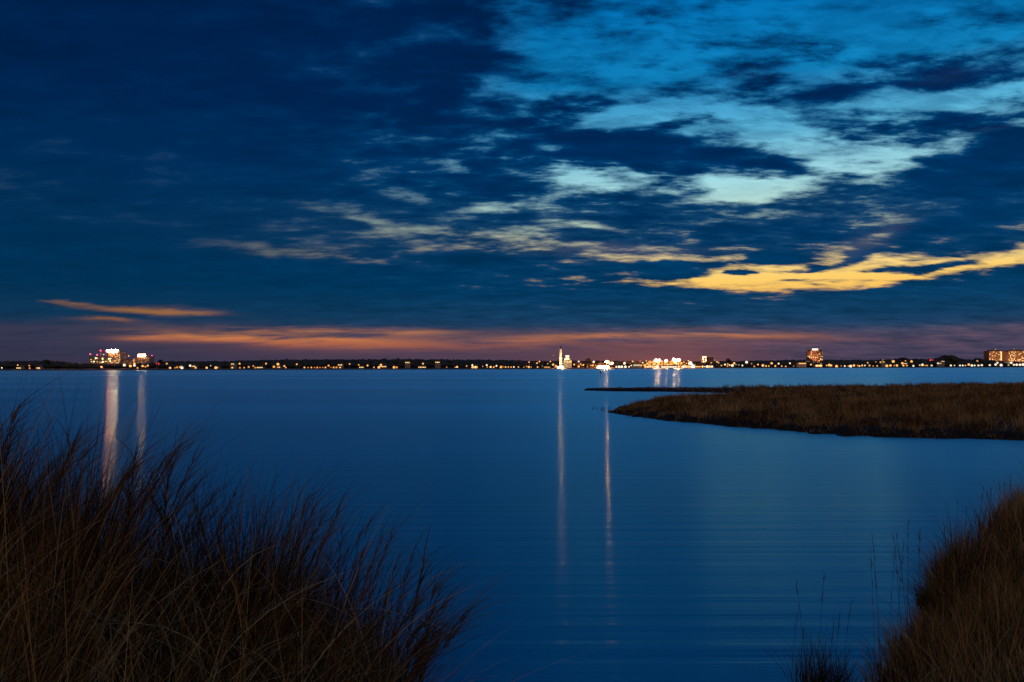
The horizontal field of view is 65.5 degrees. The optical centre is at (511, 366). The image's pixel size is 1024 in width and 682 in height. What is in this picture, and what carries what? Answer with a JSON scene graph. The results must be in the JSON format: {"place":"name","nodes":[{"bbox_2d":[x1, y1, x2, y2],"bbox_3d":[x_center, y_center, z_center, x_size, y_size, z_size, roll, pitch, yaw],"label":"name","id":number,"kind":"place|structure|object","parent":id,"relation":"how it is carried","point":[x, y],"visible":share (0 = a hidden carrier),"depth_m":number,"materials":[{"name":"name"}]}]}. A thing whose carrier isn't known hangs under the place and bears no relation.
{"place":"outdoors","nodes":[
{"label":"outdoors","id":0,"kind":"place"},
{"bbox_2d":[0,521,1019,681],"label":"bank ground","id":1,"kind":"structure","parent":0,"point":[883,677],"depth_m":6.22,"materials":[{"name":"brown soil"}]},
{"bbox_2d":[0,401,37,505],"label":"plumed reed","id":2,"kind":"object","parent":1,"relation":"on","point":[15,447],"visible":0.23,"depth_m":7.79,"materials":[{"name":"brown plant"}]},
{"bbox_2d":[0,394,39,491],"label":"plumed reed","id":3,"kind":"object","parent":1,"relation":"on","point":[13,424],"visible":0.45,"depth_m":7.82,"materials":[{"name":"brown plant"}]},
{"bbox_2d":[0,415,53,519],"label":"plumed reed","id":4,"kind":"object","parent":1,"relation":"on","point":[14,460],"visible":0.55,"depth_m":7.16,"materials":[{"name":"brown plant"}]},
{"bbox_2d":[0,421,54,548],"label":"plumed reed","id":5,"kind":"object","parent":1,"relation":"on","point":[17,474],"visible":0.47,"depth_m":7.01,"materials":[{"name":"brown plant"}]},
{"bbox_2d":[0,391,59,516],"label":"plumed reed","id":6,"kind":"object","parent":1,"relation":"on","point":[12,431],"visible":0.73,"depth_m":7.18,"materials":[{"name":"brown plant"}]},
{"bbox_2d":[0,371,72,506],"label":"plumed reed","id":7,"kind":"object","parent":1,"relation":"on","point":[18,407],"visible":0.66,"depth_m":7.23,"materials":[{"name":"brown plant"}]},
{"bbox_2d":[8,423,84,528],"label":"plumed reed","id":8,"kind":"object","parent":1,"relation":"on","point":[38,475],"visible":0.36,"depth_m":7.11,"materials":[{"name":"brown plant"}]},
{"bbox_2d":[24,446,70,506],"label":"plumed reed","id":9,"kind":"object","parent":1,"relation":"on","point":[41,480],"visible":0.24,"depth_m":7.72,"materials":[{"name":"brown plant"}]},
{"bbox_2d":[6,419,121,535],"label":"plumed reed","id":10,"kind":"object","parent":1,"relation":"on","point":[59,462],"visible":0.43,"depth_m":8.01,"materials":[{"name":"brown plant"}]},
{"bbox_2d":[13,406,119,565],"bbox_3d":[-3.612,1.233,6.458,1.053,1.829,0.665,0,0,27],"label":"plumed reed","id":11,"kind":"object","parent":1,"relation":"on","point":[67,467],"visible":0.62,"depth_m":6.50,"materials":[{"name":"brown plant"}]},
{"bbox_2d":[7,422,135,561],"bbox_3d":[-3.853,1.282,7.128,1.077,1.632,0.972,0,0,17],"label":"plumed reed","id":12,"kind":"object","parent":1,"relation":"on","point":[85,454],"visible":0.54,"depth_m":7.12,"materials":[{"name":"brown plant"}]},
{"bbox_2d":[36,420,107,559],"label":"plumed reed","id":13,"kind":"object","parent":1,"relation":"on","point":[69,460],"visible":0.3,"depth_m":7.42,"materials":[{"name":"brown plant"}]},
{"bbox_2d":[55,454,102,546],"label":"plumed reed","id":14,"kind":"object","parent":1,"relation":"on","point":[77,482],"visible":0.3,"depth_m":7.80,"materials":[{"name":"brown plant"}]},
{"bbox_2d":[67,476,114,535],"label":"plumed reed","id":15,"kind":"object","parent":1,"relation":"on","point":[90,499],"visible":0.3,"depth_m":7.43,"materials":[{"name":"brown plant"}]},
{"bbox_2d":[84,487,153,562],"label":"plumed reed","id":16,"kind":"object","parent":1,"relation":"on","point":[126,511],"visible":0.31,"depth_m":7.43,"materials":[{"name":"brown plant"}]},
{"bbox_2d":[93,453,148,529],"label":"plumed reed","id":17,"kind":"object","parent":1,"relation":"on","point":[117,481],"visible":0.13,"depth_m":7.96,"materials":[{"name":"brown plant"}]},
{"bbox_2d":[54,427,192,613],"bbox_3d":[-3.165,1.304,6.701,0.702,1.672,1.030,0,0,33],"label":"plumed reed","id":18,"kind":"object","parent":1,"relation":"on","point":[129,471],"visible":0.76,"depth_m":6.68,"materials":[{"name":"brown plant"}]},
{"bbox_2d":[93,455,156,602],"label":"plumed reed","id":19,"kind":"object","parent":1,"relation":"on","point":[128,495],"visible":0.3,"depth_m":7.25,"materials":[{"name":"brown plant"}]},
{"bbox_2d":[89,444,163,558],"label":"plumed reed","id":20,"kind":"object","parent":1,"relation":"on","point":[116,496],"visible":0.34,"depth_m":7.22,"materials":[{"name":"brown plant"}]},
{"bbox_2d":[89,427,164,612],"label":"plumed reed","id":21,"kind":"object","parent":1,"relation":"on","point":[130,499],"visible":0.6,"depth_m":7.04,"materials":[{"name":"brown plant"}]},
{"bbox_2d":[101,468,185,595],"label":"plumed reed","id":22,"kind":"object","parent":1,"relation":"on","point":[134,515],"visible":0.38,"depth_m":7.16,"materials":[{"name":"brown plant"}]},
{"bbox_2d":[105,438,192,557],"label":"plumed reed","id":23,"kind":"object","parent":1,"relation":"on","point":[155,471],"visible":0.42,"depth_m":7.80,"materials":[{"name":"brown plant"}]},
{"bbox_2d":[116,471,205,590],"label":"plumed reed","id":24,"kind":"object","parent":1,"relation":"on","point":[164,524],"visible":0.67,"depth_m":6.48,"materials":[{"name":"brown plant"}]},
{"bbox_2d":[123,406,221,612],"bbox_3d":[-2.966,1.278,7.114,0.792,1.888,1.163,0,0,-13],"label":"plumed reed","id":25,"kind":"object","parent":1,"relation":"on","point":[166,464],"visible":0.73,"depth_m":7.02,"materials":[{"name":"brown plant"}]},
{"bbox_2d":[139,436,229,583],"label":"plumed reed","id":26,"kind":"object","parent":1,"relation":"on","point":[171,468],"visible":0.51,"depth_m":7.56,"materials":[{"name":"brown plant"}]},
{"bbox_2d":[158,430,225,568],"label":"plumed reed","id":27,"kind":"object","parent":1,"relation":"on","point":[181,485],"visible":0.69,"depth_m":7.95,"materials":[{"name":"brown plant"}]},
{"bbox_2d":[149,455,237,585],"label":"plumed reed","id":28,"kind":"object","parent":1,"relation":"on","point":[196,487],"visible":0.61,"depth_m":7.76,"materials":[{"name":"brown plant"}]},
{"bbox_2d":[176,489,217,560],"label":"plumed reed","id":29,"kind":"object","parent":1,"relation":"on","point":[190,518],"visible":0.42,"depth_m":7.31,"materials":[{"name":"brown plant"}]},
{"bbox_2d":[157,467,256,563],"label":"plumed reed","id":30,"kind":"object","parent":1,"relation":"on","point":[212,495],"visible":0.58,"depth_m":7.29,"materials":[{"name":"brown plant"}]},
{"bbox_2d":[165,478,253,599],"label":"plumed reed","id":31,"kind":"object","parent":1,"relation":"on","point":[197,512],"visible":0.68,"depth_m":6.74,"materials":[{"name":"brown plant"}]},
{"bbox_2d":[171,493,252,568],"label":"plumed reed","id":32,"kind":"object","parent":1,"relation":"on","point":[206,521],"visible":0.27,"depth_m":7.72,"materials":[{"name":"brown plant"}]},
{"bbox_2d":[203,512,248,592],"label":"plumed reed","id":33,"kind":"object","parent":1,"relation":"on","point":[223,534],"visible":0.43,"depth_m":6.97,"materials":[{"name":"brown plant"}]},
{"bbox_2d":[208,469,265,550],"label":"plumed reed","id":34,"kind":"object","parent":1,"relation":"on","point":[234,503],"visible":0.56,"depth_m":8.10,"materials":[{"name":"brown plant"}]},
{"bbox_2d":[216,470,317,615],"bbox_3d":[-1.759,1.563,6.105,0.498,1.595,1.058,0,0,41],"label":"plumed reed","id":35,"kind":"object","parent":1,"relation":"on","point":[261,541],"visible":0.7,"depth_m":6.17,"materials":[{"name":"brown plant"}]},
{"bbox_2d":[245,496,290,584],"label":"plumed reed","id":36,"kind":"object","parent":1,"relation":"on","point":[256,540],"visible":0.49,"depth_m":6.70,"materials":[{"name":"brown plant"}]},
{"bbox_2d":[249,497,299,606],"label":"plumed reed","id":37,"kind":"object","parent":1,"relation":"on","point":[263,558],"visible":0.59,"depth_m":6.31,"materials":[{"name":"brown plant"}]},
{"bbox_2d":[271,500,314,586],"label":"plumed reed","id":38,"kind":"object","parent":1,"relation":"on","point":[286,540],"visible":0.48,"depth_m":6.73,"materials":[{"name":"brown plant"}]},
{"bbox_2d":[278,472,329,586],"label":"plumed reed","id":39,"kind":"object","parent":1,"relation":"on","point":[295,517],"visible":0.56,"depth_m":6.92,"materials":[{"name":"brown plant"}]},
{"bbox_2d":[255,475,359,629],"bbox_3d":[-1.490,1.577,5.820,0.937,1.627,0.592,0,0,18],"label":"plumed reed","id":40,"kind":"object","parent":1,"relation":"on","point":[300,538],"visible":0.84,"depth_m":5.86,"materials":[{"name":"brown plant"}]},
{"bbox_2d":[287,461,344,662],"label":"plumed reed","id":41,"kind":"object","parent":1,"relation":"on","point":[301,531],"visible":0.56,"depth_m":6.34,"materials":[{"name":"brown plant"}]},
{"bbox_2d":[266,490,369,649],"bbox_3d":[-1.469,1.647,5.978,0.872,1.515,0.551,0,0,17],"label":"plumed reed","id":42,"kind":"object","parent":1,"relation":"on","point":[307,549],"visible":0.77,"depth_m":6.01,"materials":[{"name":"brown plant"}]},
{"bbox_2d":[268,478,377,649],"bbox_3d":[-1.318,1.624,5.965,0.945,1.642,0.597,0,0,-23],"label":"plumed reed","id":43,"kind":"object","parent":1,"relation":"on","point":[327,537],"visible":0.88,"depth_m":5.97,"materials":[{"name":"brown plant"}]},
{"bbox_2d":[296,488,357,589],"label":"plumed reed","id":44,"kind":"object","parent":1,"relation":"on","point":[312,546],"visible":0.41,"depth_m":6.66,"materials":[{"name":"brown plant"}]},
{"bbox_2d":[312,504,374,638],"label":"plumed reed","id":45,"kind":"object","parent":1,"relation":"on","point":[340,556],"visible":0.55,"depth_m":6.79,"materials":[{"name":"brown plant"}]},
{"bbox_2d":[344,507,389,636],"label":"plumed reed","id":46,"kind":"object","parent":1,"relation":"on","point":[358,560],"visible":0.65,"depth_m":6.58,"materials":[{"name":"brown plant"}]},
{"bbox_2d":[345,513,414,646],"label":"plumed reed","id":47,"kind":"object","parent":1,"relation":"on","point":[376,551],"visible":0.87,"depth_m":6.13,"materials":[{"name":"brown plant"}]},
{"bbox_2d":[351,492,408,636],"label":"plumed reed","id":48,"kind":"object","parent":1,"relation":"on","point":[365,555],"visible":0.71,"depth_m":6.54,"materials":[{"name":"brown plant"}]},
{"bbox_2d":[361,511,428,634],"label":"plumed reed","id":49,"kind":"object","parent":1,"relation":"on","point":[388,554],"visible":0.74,"depth_m":6.45,"materials":[{"name":"brown plant"}]},
{"bbox_2d":[376,534,424,665],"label":"plumed reed","id":50,"kind":"object","parent":1,"relation":"on","point":[394,568],"visible":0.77,"depth_m":5.99,"materials":[{"name":"brown plant"}]},
{"bbox_2d":[390,527,455,667],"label":"plumed reed","id":51,"kind":"object","parent":1,"relation":"on","point":[411,561],"visible":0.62,"depth_m":6.80,"materials":[{"name":"brown plant"}]},
{"bbox_2d":[381,557,482,666],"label":"plumed reed","id":52,"kind":"object","parent":1,"relation":"on","point":[415,606],"visible":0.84,"depth_m":5.88,"materials":[{"name":"brown plant"}]},
{"bbox_2d":[389,609,475,672],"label":"plumed reed","id":53,"kind":"object","parent":1,"relation":"on","point":[428,642],"visible":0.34,"depth_m":5.81,"materials":[{"name":"brown plant"}]},
{"bbox_2d":[388,603,487,681],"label":"plumed reed","id":54,"kind":"object","parent":1,"relation":"on","point":[423,639],"visible":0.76,"depth_m":5.61,"materials":[{"name":"brown plant"}]},
{"bbox_2d":[390,523,488,672],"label":"plumed reed","id":55,"kind":"object","parent":1,"relation":"on","point":[410,626],"visible":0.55,"depth_m":6.76,"materials":[{"name":"brown plant"}]},
{"bbox_2d":[399,532,481,681],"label":"plumed reed","id":56,"kind":"object","parent":1,"relation":"on","point":[434,604],"visible":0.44,"depth_m":6.51,"materials":[{"name":"brown plant"}]},
{"bbox_2d":[387,573,499,677],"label":"plumed reed","id":57,"kind":"object","parent":1,"relation":"on","point":[427,620],"visible":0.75,"depth_m":5.82,"materials":[{"name":"brown plant"}]},
{"bbox_2d":[401,556,486,680],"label":"plumed reed","id":58,"kind":"object","parent":1,"relation":"on","point":[438,615],"visible":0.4,"depth_m":6.36,"materials":[{"name":"brown plant"}]},
{"bbox_2d":[388,607,517,681],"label":"plumed reed","id":59,"kind":"object","parent":1,"relation":"on","point":[426,662],"visible":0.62,"depth_m":5.78,"materials":[{"name":"brown plant"}]},
{"bbox_2d":[376,590,534,681],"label":"plumed reed","id":60,"kind":"object","parent":1,"relation":"on","point":[433,653],"visible":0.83,"depth_m":5.43,"materials":[{"name":"brown plant"}]},
{"bbox_2d":[391,573,543,681],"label":"plumed reed","id":61,"kind":"object","parent":1,"relation":"on","point":[467,612],"visible":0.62,"depth_m":5.94,"materials":[{"name":"brown plant"}]},
{"bbox_2d":[749,624,873,681],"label":"grass tuft","id":62,"kind":"object","parent":1,"relation":"on","point":[817,676],"visible":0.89,"depth_m":8.52,"materials":[{"name":"brown plant"}]},
{"bbox_2d":[799,633,877,681],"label":"grass tuft","id":63,"kind":"object","parent":1,"relation":"on","point":[840,676],"visible":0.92,"depth_m":8.31,"materials":[{"name":"brown plant"}]},
{"bbox_2d":[867,545,874,663],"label":"seed stalk","id":64,"kind":"object","parent":1,"relation":"on","point":[872,598],"visible":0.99,"depth_m":7.54,"materials":[{"name":"brown plant"}]},
{"bbox_2d":[871,534,879,641],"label":"seed stalk","id":65,"kind":"object","parent":1,"relation":"on","point":[875,580],"visible":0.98,"depth_m":7.81,"materials":[{"name":"brown plant"}]},
{"bbox_2d":[886,549,896,655],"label":"seed stalk","id":66,"kind":"object","parent":1,"relation":"on","point":[891,595],"visible":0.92,"depth_m":8.13,"materials":[{"name":"brown plant"}]},
{"bbox_2d":[892,535,901,639],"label":"seed stalk","id":67,"kind":"object","parent":1,"relation":"on","point":[897,573],"visible":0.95,"depth_m":7.72,"materials":[{"name":"brown plant"}]},
{"bbox_2d":[896,542,904,642],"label":"seed stalk","id":68,"kind":"object","parent":1,"relation":"on","point":[899,577],"visible":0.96,"depth_m":8.19,"materials":[{"name":"brown plant"}]},
{"bbox_2d":[894,529,906,622],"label":"seed stalk","id":69,"kind":"object","parent":1,"relation":"on","point":[901,572],"visible":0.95,"depth_m":8.11,"materials":[{"name":"brown plant"}]},
{"bbox_2d":[903,518,909,643],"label":"seed stalk","id":70,"kind":"object","parent":1,"relation":"on","point":[908,561],"visible":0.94,"depth_m":7.70,"materials":[{"name":"brown plant"}]},
{"bbox_2d":[833,458,1023,681],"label":"bank grass","id":71,"kind":"structure","parent":1,"relation":"on","point":[986,634],"depth_m":6.86,"materials":[{"name":"brown plant"}]},
{"bbox_2d":[896,573,983,615],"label":"grass tussock","id":72,"kind":"object","parent":1,"relation":"on","point":[919,604],"depth_m":8.21,"materials":[{"name":"brown plant"}]},
{"bbox_2d":[0,367,1023,681],"bbox_3d":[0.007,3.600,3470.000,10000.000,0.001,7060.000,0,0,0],"label":"water","id":73,"kind":"structure","parent":0,"point":[630,549],"depth_m":22.55,"materials":[{"name":"blue liquid"}]},
{"bbox_2d":[790,611,797,681],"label":"seed stalk","id":74,"kind":"object","parent":73,"relation":"in","point":[794,640],"visible":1,"depth_m":8.50,"materials":[{"name":"brown plant"}]},
{"bbox_2d":[795,581,804,659],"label":"seed stalk","id":75,"kind":"object","parent":73,"relation":"in","point":[800,615],"visible":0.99,"depth_m":8.66,"materials":[{"name":"brown plant"}]},
{"bbox_2d":[818,575,825,672],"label":"seed stalk","id":76,"kind":"object","parent":73,"relation":"in","point":[820,623],"visible":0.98,"depth_m":8.50,"materials":[{"name":"brown plant"}]},
{"bbox_2d":[843,600,853,669],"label":"seed stalk","id":77,"kind":"object","parent":73,"relation":"in","point":[848,628],"visible":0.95,"depth_m":8.47,"materials":[{"name":"brown plant"}]},
{"bbox_2d":[0,366,1023,370],"bbox_3d":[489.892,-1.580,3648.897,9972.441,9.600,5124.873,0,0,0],"label":"shore","id":78,"kind":"structure","parent":0,"point":[323,368],"depth_m":1236.64,"materials":[{"name":"soil"}]},
{"bbox_2d":[16,365,24,368],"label":"house","id":79,"kind":"structure","parent":78,"relation":"on","point":[20,367],"depth_m":1179.95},
{"bbox_2d":[89,350,107,363],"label":"hotel wing","id":80,"kind":"structure","parent":78,"relation":"on","point":[98,360],"depth_m":1408.10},
{"bbox_2d":[107,350,126,363],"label":"hotel tower","id":81,"kind":"structure","parent":78,"relation":"on","point":[116,356],"depth_m":1410.36,"materials":[{"name":"concrete"}]},
{"bbox_2d":[123,355,135,363],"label":"apartment building","id":82,"kind":"structure","parent":78,"relation":"on","point":[127,361],"depth_m":1399.00,"materials":[{"name":"concrete"}]},
{"bbox_2d":[136,354,154,362],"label":"office building","id":83,"kind":"structure","parent":78,"relation":"on","point":[142,358],"depth_m":1407.93,"materials":[{"name":"concrete"}]},
{"bbox_2d":[191,364,197,368],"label":"house","id":84,"kind":"structure","parent":78,"relation":"on","point":[193,366],"depth_m":1226.49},
{"bbox_2d":[230,362,236,368],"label":"house","id":85,"kind":"structure","parent":78,"relation":"on","point":[233,365],"depth_m":1236.78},
{"bbox_2d":[405,360,410,367],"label":"house","id":86,"kind":"structure","parent":78,"relation":"on","point":[407,363],"depth_m":1247.14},
{"bbox_2d":[435,360,439,367],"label":"house","id":87,"kind":"structure","parent":78,"relation":"on","point":[437,363],"depth_m":1247.96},
{"bbox_2d":[0,358,1023,368],"bbox_3d":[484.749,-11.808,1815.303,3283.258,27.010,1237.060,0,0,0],"label":"treeline","id":88,"kind":"object","parent":78,"relation":"on","point":[370,363],"visible":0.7,"depth_m":1372.25,"materials":[{"name":"black plant"}]},
{"bbox_2d":[559,345,561,364],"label":"floodlit tower","id":89,"kind":"structure","parent":78,"relation":"on","point":[560,355],"depth_m":1322.12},
{"bbox_2d":[563,355,571,367],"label":"stepped building","id":90,"kind":"structure","parent":78,"relation":"on","point":[566,360],"depth_m":1343.53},
{"bbox_2d":[597,365,609,367],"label":"quay shed","id":91,"kind":"structure","parent":78,"relation":"on","point":[602,366],"depth_m":1341.97,"materials":[{"name":"concrete"}]},
{"bbox_2d":[632,364,640,367],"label":"quay shed","id":92,"kind":"structure","parent":78,"relation":"on","point":[636,365],"depth_m":1397.31,"materials":[{"name":"concrete"}]},
{"bbox_2d":[659,365,677,367],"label":"quay shed","id":93,"kind":"structure","parent":78,"relation":"on","point":[668,366],"depth_m":1459.78,"materials":[{"name":"concrete"}]},
{"bbox_2d":[701,356,706,362],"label":"harbour block","id":94,"kind":"structure","parent":78,"relation":"on","point":[703,359],"depth_m":1629.89,"materials":[{"name":"concrete"}]},
{"bbox_2d":[707,357,713,363],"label":"building","id":95,"kind":"structure","parent":78,"relation":"on","point":[710,359],"depth_m":1661.57,"materials":[{"name":"red brick"}]},
{"bbox_2d":[796,362,806,366],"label":"quay shed","id":96,"kind":"structure","parent":78,"relation":"on","point":[800,364],"depth_m":1695.21,"materials":[{"name":"concrete"}]},
{"bbox_2d":[806,348,822,362],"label":"round tower","id":97,"kind":"structure","parent":78,"relation":"on","point":[815,354],"depth_m":1877.00,"materials":[{"name":"red brick"}]},
{"bbox_2d":[813,364,822,366],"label":"quay shed","id":98,"kind":"structure","parent":78,"relation":"on","point":[817,365],"depth_m":1716.23,"materials":[{"name":"concrete"}]},
{"bbox_2d":[896,357,909,362],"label":"tree","id":99,"kind":"object","parent":78,"relation":"on","point":[903,359],"visible":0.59,"depth_m":1919.33,"materials":[{"name":"black plant"}]},
{"bbox_2d":[938,355,958,363],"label":"tree","id":100,"kind":"object","parent":78,"relation":"on","point":[953,358],"visible":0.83,"depth_m":1968.96,"materials":[{"name":"black plant"}]},
{"bbox_2d":[971,358,983,363],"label":"tree","id":101,"kind":"object","parent":78,"relation":"on","point":[980,360],"visible":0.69,"depth_m":2013.34,"materials":[{"name":"black plant"}]},
{"bbox_2d":[984,349,1002,360],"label":"apartment block","id":102,"kind":"structure","parent":78,"relation":"on","point":[996,355],"depth_m":2164.12,"materials":[{"name":"red brick"}]},
{"bbox_2d":[1003,351,1007,361],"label":"link block","id":103,"kind":"structure","parent":78,"relation":"on","point":[1005,355],"depth_m":2182.46,"materials":[{"name":"red brick"}]},
{"bbox_2d":[1007,349,1023,361],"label":"apartment block","id":104,"kind":"structure","parent":78,"relation":"on","point":[1016,355],"depth_m":2191.87,"materials":[{"name":"red brick"}]},
{"bbox_2d":[0,0,1023,362],"label":"sky","id":105,"kind":"structure","parent":0,"point":[181,180],"materials":[{"name":"blue"}]},
{"bbox_2d":[584,379,1023,440],"bbox_3d":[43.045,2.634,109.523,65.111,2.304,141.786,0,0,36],"label":"marsh grass","id":106,"kind":"structure","parent":0,"point":[985,410],"depth_m":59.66,"materials":[{"name":"brown plant"}]}
]}

